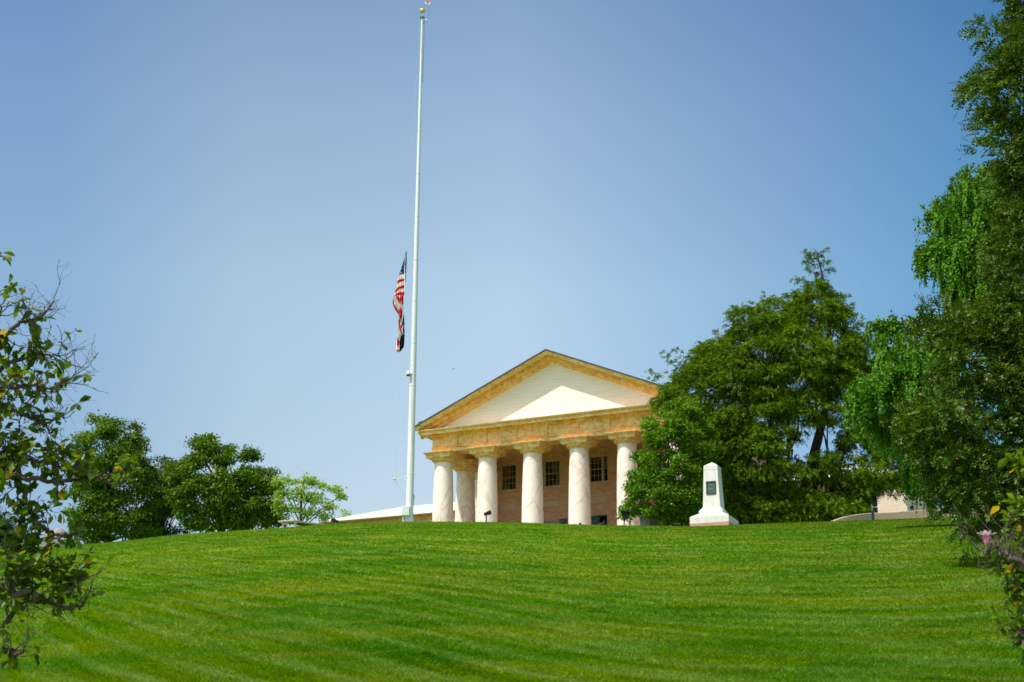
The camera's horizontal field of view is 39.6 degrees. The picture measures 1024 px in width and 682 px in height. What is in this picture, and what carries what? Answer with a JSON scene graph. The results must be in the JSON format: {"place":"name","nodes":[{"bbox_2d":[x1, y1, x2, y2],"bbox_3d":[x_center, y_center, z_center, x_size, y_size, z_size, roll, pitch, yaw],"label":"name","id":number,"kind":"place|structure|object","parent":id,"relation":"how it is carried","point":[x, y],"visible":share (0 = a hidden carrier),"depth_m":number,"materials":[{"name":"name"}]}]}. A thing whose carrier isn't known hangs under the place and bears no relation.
{"place":"outdoors","nodes":[
{"label":"outdoors","id":0,"kind":"place"},
{"bbox_2d":[0,515,1023,681],"bbox_3d":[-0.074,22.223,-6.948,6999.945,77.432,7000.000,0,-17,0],"label":"lawn","id":1,"kind":"structure","parent":0,"point":[632,539],"depth_m":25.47,"materials":[{"name":"green plant"}]},
{"bbox_2d":[0,504,15,547],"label":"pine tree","id":2,"kind":"object","parent":1,"relation":"on","point":[9,526],"visible":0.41,"depth_m":86.78,"materials":[{"name":"green plant"}]},
{"bbox_2d":[40,528,66,545],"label":"grave monument","id":3,"kind":"object","parent":1,"relation":"on","point":[57,531],"visible":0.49,"depth_m":79.66,"materials":[{"name":"grey stone"}]},
{"bbox_2d":[0,247,146,669],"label":"magnolia tree","id":4,"kind":"object","parent":1,"relation":"on","point":[69,578],"visible":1,"depth_m":7.68,"materials":[{"name":"green plant"}]},
{"bbox_2d":[59,409,167,543],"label":"maple tree","id":5,"kind":"object","parent":1,"relation":"on","point":[104,499],"visible":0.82,"depth_m":99.71,"materials":[{"name":"green plant"}]},
{"bbox_2d":[130,454,191,536],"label":"slender tree","id":6,"kind":"object","parent":1,"relation":"on","point":[168,511],"visible":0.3,"depth_m":104.58,"materials":[{"name":"green plant"}]},
{"bbox_2d":[153,432,294,533],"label":"maple tree","id":7,"kind":"object","parent":1,"relation":"on","point":[221,492],"visible":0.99,"depth_m":97.36,"materials":[{"name":"green plant"}]},
{"bbox_2d":[278,520,320,527],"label":"stone table","id":8,"kind":"object","parent":1,"relation":"on","point":[298,522],"visible":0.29,"depth_m":79.52,"materials":[{"name":"stone"}]},
{"bbox_2d":[270,471,348,525],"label":"sapling tree","id":9,"kind":"object","parent":1,"relation":"on","point":[316,499],"visible":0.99,"depth_m":95.92,"materials":[{"name":"green plant"}]},
{"bbox_2d":[331,518,338,523],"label":"floodlight","id":10,"kind":"object","parent":1,"relation":"on","point":[334,520],"visible":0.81,"depth_m":79.90,"materials":[{"name":"black metal"}]},
{"bbox_2d":[337,508,351,517],"bbox_3d":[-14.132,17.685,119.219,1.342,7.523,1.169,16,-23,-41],"label":"shrub","id":11,"kind":"object","parent":1,"relation":"on","point":[344,514],"visible":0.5,"depth_m":120.14,"materials":[{"name":"green plant"}]},
{"bbox_2d":[393,0,430,521],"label":"flagpole","id":12,"kind":"object","parent":1,"relation":"on","point":[407,511],"visible":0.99,"depth_m":78.82,"materials":[{"name":"white metal"}]},
{"bbox_2d":[393,252,406,352],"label":"flag","id":13,"kind":"object","parent":12,"relation":"hanging from","point":[398,299],"visible":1,"depth_m":80.06,"materials":[{"name":"fabric"}]},
{"bbox_2d":[399,315,404,350],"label":"flag","id":14,"kind":"object","parent":12,"relation":"hanging from","point":[401,344],"visible":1,"depth_m":79.56,"materials":[{"name":"fabric"}]},
{"bbox_2d":[484,510,491,521],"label":"floodlight","id":15,"kind":"object","parent":1,"relation":"on","point":[487,513],"visible":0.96,"depth_m":79.62,"materials":[{"name":"black metal"}]},
{"bbox_2d":[317,349,927,526],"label":"mansion","id":16,"kind":"structure","parent":1,"relation":"on","point":[547,436],"depth_m":97.83,"materials":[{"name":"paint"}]},
{"bbox_2d":[499,463,516,491],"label":"window","id":17,"kind":"structure","parent":16,"relation":"in","point":[505,469],"depth_m":105.67,"materials":[{"name":"beige paint"}]},
{"bbox_2d":[543,459,560,487],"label":"window","id":18,"kind":"structure","parent":16,"relation":"in","point":[556,463],"depth_m":104.04,"materials":[{"name":"beige paint"}]},
{"bbox_2d":[544,519,559,523],"bbox_3d":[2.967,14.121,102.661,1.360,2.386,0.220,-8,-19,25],"label":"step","id":19,"kind":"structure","parent":16,"relation":"in","point":[547,521],"depth_m":103.00,"materials":[{"name":"grey stone"}]},
{"bbox_2d":[589,454,608,483],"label":"window","id":20,"kind":"structure","parent":16,"relation":"in","point":[593,458],"depth_m":102.50,"materials":[{"name":"beige paint"}]},
{"bbox_2d":[591,515,606,524],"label":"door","id":21,"kind":"structure","parent":16,"relation":"in","point":[595,520],"depth_m":101.48,"materials":[{"name":"paint"}]},
{"bbox_2d":[640,515,649,525],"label":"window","id":22,"kind":"structure","parent":16,"relation":"in","point":[644,522],"depth_m":99.93,"materials":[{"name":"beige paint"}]},
{"bbox_2d":[866,497,878,512],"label":"window","id":23,"kind":"structure","parent":16,"relation":"in","point":[875,508],"depth_m":94.96,"materials":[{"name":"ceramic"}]},
{"bbox_2d":[620,510,631,524],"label":"information stand","id":24,"kind":"object","parent":1,"relation":"on","point":[625,514],"visible":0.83,"depth_m":76.40,"materials":[{"name":"black metal"}]},
{"bbox_2d":[614,395,723,526],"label":"bushy tree","id":25,"kind":"object","parent":1,"relation":"on","point":[679,505],"visible":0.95,"depth_m":79.98,"materials":[{"name":"green plant"}]},
{"bbox_2d":[690,463,738,526],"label":"obelisk monument","id":26,"kind":"object","parent":1,"relation":"on","point":[713,511],"visible":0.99,"depth_m":68.73,"materials":[{"name":"stone"}]},
{"bbox_2d":[642,246,915,524],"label":"cedar tree","id":27,"kind":"object","parent":1,"relation":"on","point":[757,492],"visible":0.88,"depth_m":83.12,"materials":[{"name":"green plant"}]},
{"bbox_2d":[832,509,994,520],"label":"stone wall","id":28,"kind":"structure","parent":1,"relation":"on","point":[894,515],"depth_m":77.41,"materials":[{"name":"beige stone"}]},
{"bbox_2d":[841,162,1022,524],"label":"weeping tree","id":29,"kind":"object","parent":1,"relation":"on","point":[948,252],"visible":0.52,"depth_m":44.95,"materials":[{"name":"green plant"}]},
{"bbox_2d":[881,0,1023,565],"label":"leafy tree","id":30,"kind":"object","parent":1,"relation":"on","point":[963,479],"visible":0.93,"depth_m":22.66,"materials":[{"name":"green plant"}]},
{"bbox_2d":[953,447,1023,670],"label":"magnolia tree","id":31,"kind":"object","parent":1,"relation":"on","point":[1010,562],"visible":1,"depth_m":7.49,"materials":[{"name":"green plant"}]},
{"bbox_2d":[0,0,1023,546],"label":"sky","id":32,"kind":"structure","parent":0,"point":[224,187],"materials":[{"name":"blue"}]}
]}

